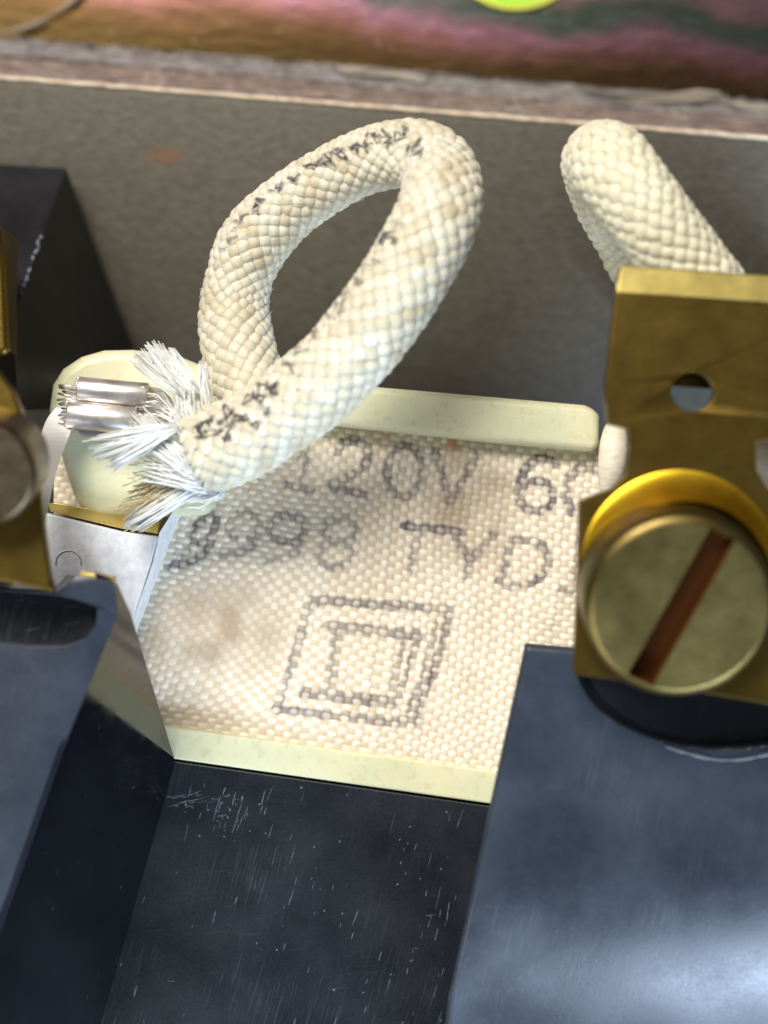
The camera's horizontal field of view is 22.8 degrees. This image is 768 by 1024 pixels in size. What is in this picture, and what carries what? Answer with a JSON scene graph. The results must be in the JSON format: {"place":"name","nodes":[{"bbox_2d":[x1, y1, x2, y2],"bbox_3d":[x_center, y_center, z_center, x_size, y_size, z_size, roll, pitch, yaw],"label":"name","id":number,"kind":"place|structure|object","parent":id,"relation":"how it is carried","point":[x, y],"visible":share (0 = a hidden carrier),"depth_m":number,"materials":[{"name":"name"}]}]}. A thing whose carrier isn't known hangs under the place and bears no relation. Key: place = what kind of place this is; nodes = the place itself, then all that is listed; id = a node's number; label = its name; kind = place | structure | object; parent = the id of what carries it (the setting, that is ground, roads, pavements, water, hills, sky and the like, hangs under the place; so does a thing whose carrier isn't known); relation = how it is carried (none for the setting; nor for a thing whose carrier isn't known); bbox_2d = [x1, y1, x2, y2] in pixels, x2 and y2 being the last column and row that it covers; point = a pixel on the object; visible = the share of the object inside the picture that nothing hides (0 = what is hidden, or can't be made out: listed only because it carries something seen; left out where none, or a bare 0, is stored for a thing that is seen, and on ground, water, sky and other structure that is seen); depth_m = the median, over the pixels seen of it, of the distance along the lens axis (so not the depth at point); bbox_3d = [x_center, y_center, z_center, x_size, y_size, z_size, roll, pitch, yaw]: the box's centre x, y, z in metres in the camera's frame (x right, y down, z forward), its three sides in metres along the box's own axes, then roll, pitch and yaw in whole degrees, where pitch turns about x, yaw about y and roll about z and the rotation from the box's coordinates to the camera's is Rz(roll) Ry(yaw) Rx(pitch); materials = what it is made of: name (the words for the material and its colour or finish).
{"place":"outdoors","nodes":[
{"label":"outdoors","id":0,"kind":"place"},
{"bbox_2d":[0,0,767,100],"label":"ground","id":1,"kind":"structure","parent":0,"point":[672,46],"depth_m":0.13,"materials":[{"name":"multicoloured"}]},
{"bbox_2d":[0,0,77,32],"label":"stray strand","id":2,"kind":"object","parent":1,"relation":"on","point":[39,21],"visible":1,"depth_m":0.13,"materials":[{"name":"beige fabric"}]},
{"bbox_2d":[0,36,767,582],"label":"insulating board","id":3,"kind":"object","parent":1,"relation":"on","point":[168,160],"visible":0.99,"depth_m":0.12,"materials":[{"name":"laminate"}]},
{"bbox_2d":[0,164,132,409],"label":"black box","id":4,"kind":"object","parent":3,"relation":"on","point":[68,314],"visible":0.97,"depth_m":0.12,"materials":[{"name":"grey plastic"}]},
{"bbox_2d":[0,225,16,355],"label":"brass strip","id":5,"kind":"object","parent":4,"relation":"on","point":[8,293],"visible":1,"depth_m":0.11,"materials":[{"name":"gold metal"}]},
{"bbox_2d":[100,759,489,1023],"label":"black base moulding","id":6,"kind":"object","parent":3,"relation":"on","point":[262,897],"visible":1,"depth_m":0.11,"materials":[{"name":"grey plastic"}]},
{"bbox_2d":[0,571,174,1023],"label":"black terminal block","id":7,"kind":"structure","parent":6,"relation":"on","point":[87,760],"depth_m":0.10,"materials":[{"name":"grey plastic"}]},
{"bbox_2d":[0,371,54,591],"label":"brass terminal","id":8,"kind":"object","parent":7,"relation":"attached to","point":[25,558],"visible":1,"depth_m":0.09,"materials":[{"name":"brown metal"}]},
{"bbox_2d":[46,502,179,631],"bbox_3d":[-0.016,0.004,0.113,0.010,0.015,0.009,0,90,0],"label":"bracket","id":9,"kind":"object","parent":7,"relation":"attached to","point":[132,561],"visible":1,"depth_m":0.11,"materials":[{"name":"metal"}]},
{"bbox_2d":[445,643,767,1023],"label":"black terminal block","id":10,"kind":"structure","parent":6,"relation":"on","point":[621,874],"depth_m":0.10,"materials":[{"name":"grey plastic"}]},
{"bbox_2d":[572,265,767,703],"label":"brass terminal","id":11,"kind":"object","parent":10,"relation":"attached to","point":[671,587],"visible":1,"depth_m":0.09,"materials":[{"name":"brown metal"}]},
{"bbox_2d":[560,119,744,284],"bbox_3d":[0.016,-0.013,0.106,0.005,0.020,0.018,-36,90,0],"label":"braided sleeve","id":12,"kind":"object","parent":11,"relation":"attached to","point":[632,203],"visible":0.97,"depth_m":0.10,"materials":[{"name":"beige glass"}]},
{"bbox_2d":[50,350,767,802],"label":"coil","id":13,"kind":"object","parent":3,"relation":"on","point":[376,588],"visible":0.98,"depth_m":0.11,"materials":[{"name":"beige fabric"}]},
{"bbox_2d":[42,377,181,516],"bbox_3d":[-0.015,-0.003,0.102,0.008,0.007,0.009,0,90,0],"label":"crimp connector","id":14,"kind":"object","parent":13,"relation":"on","point":[95,407],"visible":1,"depth_m":0.10,"materials":[{"name":"silver metal"}]},
{"bbox_2d":[82,117,483,531],"bbox_3d":[-0.005,-0.010,0.102,0.013,0.012,0.028,34,90,0],"label":"braided sleeve","id":15,"kind":"object","parent":14,"relation":"attached to","point":[268,408],"visible":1,"depth_m":0.10,"materials":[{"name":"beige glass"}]},
{"bbox_2d":[478,0,553,10],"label":"paint dot","id":16,"kind":"object","parent":1,"relation":"on","point":[515,5],"visible":1,"depth_m":0.13,"materials":[{"name":"yellow paint"}]}
]}

